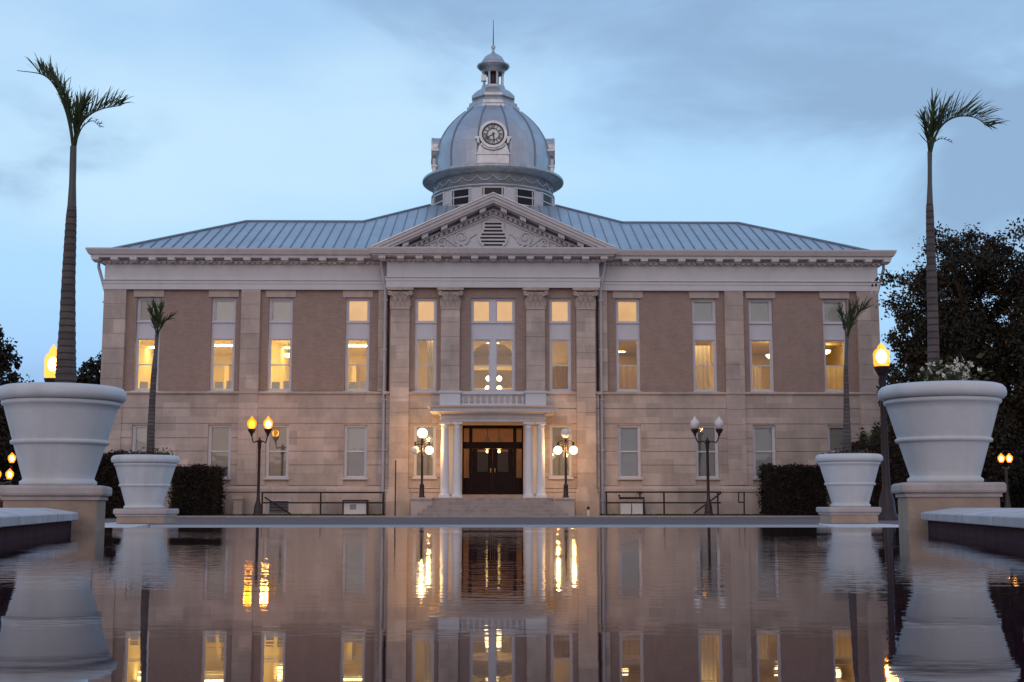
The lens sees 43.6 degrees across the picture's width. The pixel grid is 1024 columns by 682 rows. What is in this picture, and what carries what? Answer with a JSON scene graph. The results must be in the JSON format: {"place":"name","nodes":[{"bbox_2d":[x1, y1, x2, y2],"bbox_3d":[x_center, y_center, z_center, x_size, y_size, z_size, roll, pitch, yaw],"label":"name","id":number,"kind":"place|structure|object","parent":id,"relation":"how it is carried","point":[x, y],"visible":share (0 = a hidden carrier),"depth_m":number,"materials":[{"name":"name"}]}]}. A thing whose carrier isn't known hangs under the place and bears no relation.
{"place":"outdoors","nodes":[
{"label":"outdoors","id":0,"kind":"place"},
{"bbox_2d":[150,525,818,527],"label":"pavement","id":1,"kind":"structure","parent":0,"point":[265,526],"depth_m":26.34,"materials":[{"name":"concrete"}]},
{"bbox_2d":[0,508,78,541],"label":"pool wall","id":2,"kind":"structure","parent":1,"relation":"on","point":[18,523],"depth_m":7.63,"materials":[{"name":"tile"}]},
{"bbox_2d":[105,522,149,527],"bbox_3d":[-5.796,2.511,16.817,1.769,0.170,11.797,1,-7,-11],"label":"stone ledge","id":3,"kind":"object","parent":1,"relation":"on","point":[112,525],"visible":0.09,"depth_m":16.92,"materials":[{"name":"grey stone"}]},
{"bbox_2d":[113,509,178,523],"bbox_3d":[-5.352,2.563,18.743,0.770,0.216,0.770,0,-7,-1],"label":"stone pedestal","id":4,"kind":"object","parent":3,"relation":"on","point":[145,516],"visible":0.98,"depth_m":18.40,"materials":[{"name":"beige stone"}]},
{"bbox_2d":[111,454,179,508],"bbox_3d":[-5.392,2.072,18.806,0.983,0.775,0.983,7,-10,-44],"label":"planter","id":5,"kind":"object","parent":4,"relation":"on","point":[144,480],"visible":1,"depth_m":18.50,"materials":[{"name":"ceramic"}]},
{"bbox_2d":[119,447,172,454],"bbox_3d":[-5.385,1.669,18.859,0.783,0.228,0.703,2,-8,-17],"label":"flowering plant","id":6,"kind":"object","parent":5,"relation":"in","point":[144,452],"visible":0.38,"depth_m":18.77,"materials":[{"name":"green plant"}]},
{"bbox_2d":[145,297,176,454],"bbox_3d":[-5.261,0.515,18.936,0.670,2.510,0.337,-7,-10,43],"label":"palm tree","id":7,"kind":"object","parent":5,"relation":"in","point":[156,319],"visible":0.94,"depth_m":18.97,"materials":[{"name":"plant"}]},
{"bbox_2d":[819,523,898,526],"bbox_3d":[5.089,2.534,16.990,1.769,0.170,11.797,-1,-7,9],"label":"stone ledge","id":8,"kind":"object","parent":1,"relation":"on","point":[853,525],"visible":0.12,"depth_m":16.92,"materials":[{"name":"grey stone"}]},
{"bbox_2d":[816,507,881,523],"bbox_3d":[4.969,2.572,18.908,0.770,0.240,0.770,0,-7,-1],"label":"stone pedestal","id":9,"kind":"object","parent":8,"relation":"on","point":[849,515],"visible":0.98,"depth_m":18.56,"materials":[{"name":"beige stone"}]},
{"bbox_2d":[815,453,882,506],"bbox_3d":[5.007,2.069,18.974,0.983,0.775,0.983,4,-8,-26],"label":"planter","id":10,"kind":"object","parent":9,"relation":"on","point":[849,479],"visible":1,"depth_m":18.66,"materials":[{"name":"ceramic"}]},
{"bbox_2d":[822,447,875,453],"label":"flowering plant","id":11,"kind":"object","parent":10,"relation":"in","point":[854,451],"visible":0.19,"depth_m":18.92,"materials":[{"name":"green plant"}]},
{"bbox_2d":[837,296,871,452],"bbox_3d":[5.134,0.540,19.108,0.325,2.455,0.625,7,-10,-41],"label":"palm tree","id":12,"kind":"object","parent":10,"relation":"in","point":[850,319],"visible":0.94,"depth_m":19.16,"materials":[{"name":"plant"}]},
{"bbox_2d":[921,508,1023,543],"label":"pool wall","id":13,"kind":"structure","parent":1,"relation":"on","point":[1003,524],"depth_m":7.39,"materials":[{"name":"tile"}]},
{"bbox_2d":[105,517,898,524],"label":"road","id":14,"kind":"structure","parent":0,"point":[497,520],"depth_m":35.58,"materials":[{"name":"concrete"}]},
{"bbox_2d":[44,357,55,381],"bbox_3d":[-13.629,2.668,37.756,0.720,5.176,0.720,0,-7,-1],"label":"street lamp","id":15,"kind":"object","parent":14,"relation":"on","point":[51,364],"visible":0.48,"depth_m":37.88,"materials":[{"name":"metal"}]},
{"bbox_2d":[95,448,132,517],"bbox_3d":[-13.980,5.072,45.446,1.723,2.457,2.298,0,-7,-1],"label":"hedge","id":16,"kind":"object","parent":14,"relation":"on","point":[106,474],"visible":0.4,"depth_m":44.56,"materials":[{"name":"green plant"}]},
{"bbox_2d":[856,422,880,441],"bbox_3d":[13.789,4.854,48.553,2.290,3.714,2.375,0,-7,-1],"label":"bush","id":17,"kind":"object","parent":14,"relation":"on","point":[875,432],"visible":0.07,"depth_m":48.53,"materials":[{"name":"green plant"}]},
{"bbox_2d":[839,436,907,513],"bbox_3d":[12.763,4.796,44.935,2.117,2.871,2.363,0,-7,-1],"label":"hedge","id":18,"kind":"object","parent":14,"relation":"on","point":[897,468],"visible":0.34,"depth_m":44.09,"materials":[{"name":"green plant"}]},
{"bbox_2d":[874,349,898,519],"bbox_3d":[11.094,2.668,38.154,0.720,5.278,0.720,0,-7,-1],"label":"street lamp","id":19,"kind":"object","parent":14,"relation":"on","point":[887,504],"visible":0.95,"depth_m":37.96,"materials":[{"name":"metal"}]},
{"bbox_2d":[877,366,910,480],"bbox_3d":[14.201,3.609,45.833,2.343,5.461,2.157,-4,-8,27],"label":"tall shrub","id":20,"kind":"object","parent":14,"relation":"on","point":[892,377],"visible":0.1,"depth_m":46.10,"materials":[{"name":"green plant"}]},
{"bbox_2d":[999,456,1010,507],"bbox_3d":[16.616,4.870,43.002,0.478,2.192,0.306,-2,-8,16],"label":"distant lamp","id":21,"kind":"object","parent":14,"relation":"on","point":[1007,503],"visible":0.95,"depth_m":42.96,"materials":[{"name":"black metal"}]},
{"bbox_2d":[0,527,1023,681],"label":"water","id":22,"kind":"structure","parent":0,"point":[639,604],"depth_m":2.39,"materials":[{"name":"black liquid"}]},
{"bbox_2d":[0,0,1023,389],"label":"sky","id":23,"kind":"structure","parent":0,"point":[791,116],"materials":[{"name":"blue"}]},
{"label":"lawn","id":24,"kind":"structure","parent":0,"visible":0},
{"bbox_2d":[0,472,11,484],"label":"distant lamp","id":25,"kind":"object","parent":24,"relation":"on","point":[9,474],"visible":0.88,"depth_m":53.33,"materials":[{"name":"white"}]},
{"bbox_2d":[9,456,13,484],"bbox_3d":[-21.669,6.187,55.324,0.330,2.731,0.320,0,-7,-1],"label":"distant lamp","id":26,"kind":"object","parent":24,"relation":"on","point":[11,466],"visible":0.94,"depth_m":55.37,"materials":[{"name":"white"}]},
{"bbox_2d":[0,324,34,484],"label":"oak tree","id":27,"kind":"object","parent":24,"relation":"on","point":[6,450],"visible":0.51,"depth_m":59.56,"materials":[{"name":"green plant"}]},
{"bbox_2d":[165,463,228,515],"bbox_3d":[-12.977,6.141,52.828,2.301,2.222,1.981,0,-7,-1],"label":"hedge","id":28,"kind":"object","parent":24,"relation":"on","point":[197,489],"visible":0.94,"depth_m":52.12,"materials":[{"name":"green plant"}]},
{"bbox_2d":[232,496,244,513],"bbox_3d":[-11.479,6.922,53.679,0.474,0.812,0.431,0,-7,-1],"label":"stone post","id":29,"kind":"object","parent":24,"relation":"on","point":[238,505],"visible":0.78,"depth_m":53.51,"materials":[{"name":"stone"}]},
{"bbox_2d":[261,492,383,513],"bbox_3d":[-7.906,6.797,53.450,5.113,1.002,0.071,0,-7,-1],"label":"handrail","id":30,"kind":"object","parent":24,"relation":"on","point":[320,502],"visible":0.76,"depth_m":53.45,"materials":[{"name":"metal"}]},
{"bbox_2d":[342,500,368,513],"bbox_3d":[-6.589,7.022,53.896,1.049,0.671,0.500,0,-7,-1],"label":"utility box","id":31,"kind":"object","parent":24,"relation":"on","point":[355,508],"visible":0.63,"depth_m":53.69,"materials":[{"name":"white paint"}]},
{"bbox_2d":[394,460,395,515],"bbox_3d":[-4.808,6.058,52.789,0.092,2.300,0.092,-3,-8,21],"label":"thin post","id":32,"kind":"object","parent":24,"relation":"on","point":[395,491],"visible":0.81,"depth_m":52.73,"materials":[{"name":"metal"}]},
{"bbox_2d":[85,20,896,515],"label":"courthouse","id":33,"kind":"structure","parent":24,"relation":"on","point":[491,320],"depth_m":55.12,"materials":[{"name":"beige stone"}]},
{"bbox_2d":[132,425,146,451],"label":"window","id":34,"kind":"structure","parent":33,"relation":"in","point":[139,440],"depth_m":54.84,"materials":[{"name":"glass"}]},
{"bbox_2d":[134,290,163,390],"bbox_3d":[-15.725,0.023,55.322,1.302,4.478,0.430,0,-7,-1],"label":"window","id":35,"kind":"structure","parent":33,"relation":"in","point":[145,331],"depth_m":55.42,"materials":[{"name":"paint"}]},
{"bbox_2d":[208,425,230,479],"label":"window","id":36,"kind":"structure","parent":33,"relation":"in","point":[219,443],"depth_m":54.81,"materials":[{"name":"glass"}]},
{"bbox_2d":[209,290,238,390],"bbox_3d":[-12.488,0.029,55.374,1.302,4.478,0.430,0,-7,-1],"label":"window","id":37,"kind":"structure","parent":33,"relation":"in","point":[223,309],"depth_m":55.47,"materials":[{"name":"paint"}]},
{"bbox_2d":[263,425,288,479],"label":"window","id":38,"kind":"structure","parent":33,"relation":"in","point":[277,444],"depth_m":54.82,"materials":[{"name":"paint"}]},
{"bbox_2d":[266,290,295,390],"bbox_3d":[-10.023,0.034,55.413,1.302,4.478,0.430,0,-7,-1],"label":"window","id":39,"kind":"structure","parent":33,"relation":"in","point":[280,309],"depth_m":55.51,"materials":[{"name":"paint"}]},
{"bbox_2d":[342,425,367,479],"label":"window","id":40,"kind":"structure","parent":33,"relation":"in","point":[355,438],"depth_m":54.88,"materials":[{"name":"glass"}]},
{"bbox_2d":[343,290,372,390],"bbox_3d":[-6.689,0.041,55.466,1.302,4.478,0.430,0,-7,-1],"label":"window","id":41,"kind":"structure","parent":33,"relation":"in","point":[357,309],"depth_m":55.58,"materials":[{"name":"paint"}]},
{"bbox_2d":[411,438,429,497],"bbox_3d":[-3.634,4.922,51.744,0.909,2.800,0.409,0,-7,-1],"label":"globe lamp post","id":42,"kind":"object","parent":33,"relation":"on","point":[414,449],"visible":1,"depth_m":51.67,"materials":[{"name":"metal"}]},
{"bbox_2d":[412,425,436,478],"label":"window","id":43,"kind":"structure","parent":33,"relation":"in","point":[428,432],"depth_m":54.36,"materials":[{"name":"glass"}]},
{"bbox_2d":[413,298,436,391],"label":"window","id":44,"kind":"structure","parent":33,"relation":"in","point":[425,308],"depth_m":54.93,"materials":[{"name":"glass"}]},
{"bbox_2d":[433,191,444,205],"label":"drum window","id":45,"kind":"structure","parent":33,"relation":"in","point":[438,200],"depth_m":66.75,"materials":[{"name":"white glass"}]},
{"bbox_2d":[451,187,471,205],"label":"drum window","id":46,"kind":"structure","parent":33,"relation":"in","point":[461,196],"depth_m":65.63,"materials":[{"name":"black glass"}]},
{"bbox_2d":[462,425,522,494],"bbox_3d":[-0.818,5.050,54.352,2.582,2.929,0.206,0,-7,-1],"label":"door","id":47,"kind":"structure","parent":33,"relation":"in","point":[492,481],"depth_m":54.28,"materials":[{"name":"brown wood"}]},
{"bbox_2d":[471,298,514,390],"bbox_3d":[-0.817,0.172,54.928,1.938,4.027,0.250,0,-7,-1],"label":"window","id":48,"kind":"structure","parent":33,"relation":"in","point":[492,319],"depth_m":54.97,"materials":[{"name":"glass"}]},
{"bbox_2d":[481,186,504,196],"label":"drum window","id":49,"kind":"structure","parent":33,"relation":"in","point":[488,189],"depth_m":65.25,"materials":[{"name":"white glass"}]},
{"bbox_2d":[514,187,534,205],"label":"drum window","id":50,"kind":"structure","parent":33,"relation":"in","point":[524,196],"depth_m":65.69,"materials":[{"name":"black glass"}]},
{"bbox_2d":[541,192,552,205],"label":"drum window","id":51,"kind":"structure","parent":33,"relation":"in","point":[546,200],"depth_m":66.83,"materials":[{"name":"white glass"}]},
{"bbox_2d":[548,299,572,391],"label":"window","id":52,"kind":"structure","parent":33,"relation":"in","point":[559,309],"depth_m":55.00,"materials":[{"name":"glass"}]},
{"bbox_2d":[548,425,573,478],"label":"window","id":53,"kind":"structure","parent":33,"relation":"in","point":[557,453],"depth_m":54.44,"materials":[{"name":"glass"}]},
{"bbox_2d":[557,428,573,497],"bbox_3d":[2.177,4.931,51.837,0.973,2.805,0.409,0,-7,-1],"label":"globe lamp post","id":54,"kind":"object","parent":33,"relation":"on","point":[565,433],"visible":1,"depth_m":51.82,"materials":[{"name":"metal"}]},
{"bbox_2d":[613,291,642,391],"bbox_3d":[5.036,0.072,55.701,1.302,4.478,0.530,0,-7,-1],"label":"window","id":55,"kind":"structure","parent":33,"relation":"in","point":[627,310],"depth_m":55.75,"materials":[{"name":"paint"}]},
{"bbox_2d":[617,425,642,479],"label":"window","id":56,"kind":"structure","parent":33,"relation":"in","point":[629,437],"depth_m":55.06,"materials":[{"name":"paint"}]},
{"bbox_2d":[689,291,718,391],"bbox_3d":[8.369,0.078,55.754,1.302,4.478,0.530,0,-7,-1],"label":"window","id":57,"kind":"structure","parent":33,"relation":"in","point":[703,310],"depth_m":55.82,"materials":[{"name":"paint"}]},
{"bbox_2d":[695,426,720,479],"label":"window","id":58,"kind":"structure","parent":33,"relation":"in","point":[703,432],"depth_m":55.12,"materials":[{"name":"glass"}]},
{"bbox_2d":[745,291,774,391],"bbox_3d":[10.835,0.083,55.793,1.302,4.478,0.530,0,-7,-1],"label":"window","id":59,"kind":"structure","parent":33,"relation":"in","point":[759,302],"depth_m":55.85,"materials":[{"name":"glass"}]},
{"bbox_2d":[753,426,775,479],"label":"window","id":60,"kind":"structure","parent":33,"relation":"in","point":[763,436],"depth_m":55.19,"materials":[{"name":"paint"}]},
{"bbox_2d":[819,292,848,391],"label":"window","id":61,"kind":"structure","parent":33,"relation":"in","point":[833,331],"depth_m":55.89,"materials":[{"name":"glass"}]},
{"bbox_2d":[828,426,842,452],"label":"window","id":62,"kind":"structure","parent":33,"relation":"in","point":[835,433],"depth_m":55.32,"materials":[{"name":"glass"}]},
{"bbox_2d":[184,513,818,515],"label":"grass","id":63,"kind":"structure","parent":24,"relation":"on","point":[301,514],"depth_m":52.40,"materials":[{"name":"green plant"}]},
{"bbox_2d":[618,493,645,513],"bbox_3d":[5.061,6.849,54.132,1.152,1.014,0.350,0,-7,-1],"label":"valve assembly","id":64,"kind":"object","parent":24,"relation":"on","point":[632,508],"visible":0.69,"depth_m":53.94,"materials":[{"name":"white paint"}]},
{"bbox_2d":[605,491,721,513],"bbox_3d":[6.361,6.816,53.678,4.882,1.022,0.071,0,-7,-1],"label":"handrail","id":65,"kind":"object","parent":24,"relation":"on","point":[717,495],"visible":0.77,"depth_m":53.70,"materials":[{"name":"metal"}]},
{"bbox_2d":[738,492,744,513],"bbox_3d":[9.561,6.791,53.329,0.301,0.985,0.060,0,-7,-1],"label":"hand loop","id":66,"kind":"object","parent":24,"relation":"on","point":[743,502],"visible":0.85,"depth_m":53.33,"materials":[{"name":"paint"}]},
{"bbox_2d":[756,462,831,515],"bbox_3d":[11.730,6.150,53.227,3.000,2.308,2.019,0,-7,-1],"label":"hedge","id":67,"kind":"object","parent":24,"relation":"on","point":[795,490],"visible":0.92,"depth_m":52.52,"materials":[{"name":"green plant"}]},
{"bbox_2d":[1008,445,1023,461],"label":"shade tree","id":68,"kind":"object","parent":24,"relation":"on","point":[1017,455],"depth_m":64.29,"materials":[{"name":"green plant"}]},
{"label":"ground","id":69,"kind":"structure","parent":0,"visible":0},
{"bbox_2d":[0,431,18,484],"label":"shade tree","id":70,"kind":"object","parent":69,"relation":"on","point":[7,464],"visible":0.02,"depth_m":98.34,"materials":[{"name":"green plant"}]},
{"bbox_2d":[76,352,100,384],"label":"tree","id":71,"kind":"object","parent":69,"relation":"on","point":[93,369],"visible":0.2,"depth_m":83.49,"materials":[{"name":"green plant"}]},
{"bbox_2d":[175,516,819,516],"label":"kerb","id":72,"kind":"structure","parent":69,"relation":"on","point":[497,516],"depth_m":48.74,"materials":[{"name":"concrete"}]},
{"bbox_2d":[869,217,1023,501],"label":"oak tree","id":73,"kind":"object","parent":69,"relation":"on","point":[968,331],"visible":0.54,"depth_m":46.86,"materials":[{"name":"green plant"}]},
{"bbox_2d":[992,459,1023,507],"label":"hedge","id":74,"kind":"object","parent":69,"relation":"on","point":[1017,498],"visible":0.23,"depth_m":50.04,"materials":[{"name":"green plant"}]},
{"label":"pool floor","id":75,"kind":"structure","parent":0,"visible":0},
{"bbox_2d":[0,485,111,530],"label":"stone pedestal","id":76,"kind":"object","parent":75,"relation":"on","point":[87,503],"visible":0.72,"depth_m":9.70,"materials":[{"name":"beige stone"}]},
{"bbox_2d":[0,382,126,484],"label":"planter","id":77,"kind":"object","parent":76,"relation":"on","point":[60,432],"visible":0.91,"depth_m":9.77,"materials":[{"name":"ceramic"}]},
{"bbox_2d":[17,52,132,382],"bbox_3d":[-3.598,-0.967,10.302,0.968,2.855,0.478,0,-7,-1],"label":"palm tree","id":78,"kind":"object","parent":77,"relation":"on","point":[66,367],"visible":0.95,"depth_m":10.27,"materials":[{"name":"plant"}]},
{"bbox_2d":[891,482,1006,529],"bbox_3d":[3.442,1.401,10.110,0.770,0.555,0.770,-1,-7,10],"label":"stone pedestal","id":79,"kind":"object","parent":75,"relation":"on","point":[916,500],"visible":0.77,"depth_m":9.80,"materials":[{"name":"beige stone"}]},
{"bbox_2d":[878,380,1006,481],"bbox_3d":[3.434,0.742,10.195,0.983,0.775,0.983,-6,-9,37],"label":"planter","id":80,"kind":"object","parent":79,"relation":"on","point":[943,430],"visible":0.96,"depth_m":9.89,"materials":[{"name":"ceramic"}]},
{"bbox_2d":[898,353,992,381],"bbox_3d":[3.486,0.274,10.250,0.662,0.349,0.715,0,-7,-1],"label":"flowering plant","id":81,"kind":"object","parent":80,"relation":"on","point":[950,373],"visible":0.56,"depth_m":10.13,"materials":[{"name":"white plant"}]},
{"bbox_2d":[915,89,1007,380],"bbox_3d":[3.699,-0.851,10.408,0.850,2.603,0.422,0,-7,-1],"label":"palm tree","id":82,"kind":"object","parent":80,"relation":"in","point":[936,124],"visible":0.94,"depth_m":10.41,"materials":[{"name":"plant"}]},
{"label":"sidewalk","id":83,"kind":"structure","parent":0,"visible":0},
{"bbox_2d":[247,416,271,515],"bbox_3d":[-10.244,5.046,51.823,1.041,4.019,0.480,0,-7,-1],"label":"twin lamp post","id":84,"kind":"object","parent":83,"relation":"on","point":[251,423],"visible":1,"depth_m":51.85,"materials":[{"name":"metal"}]},
{"bbox_2d":[690,416,723,515],"bbox_3d":[7.968,5.075,52.113,1.376,4.036,0.480,0,-7,-1],"label":"twin lamp post","id":85,"kind":"object","parent":83,"relation":"on","point":[718,423],"visible":1,"depth_m":52.15,"materials":[{"name":"metal"}]}
]}

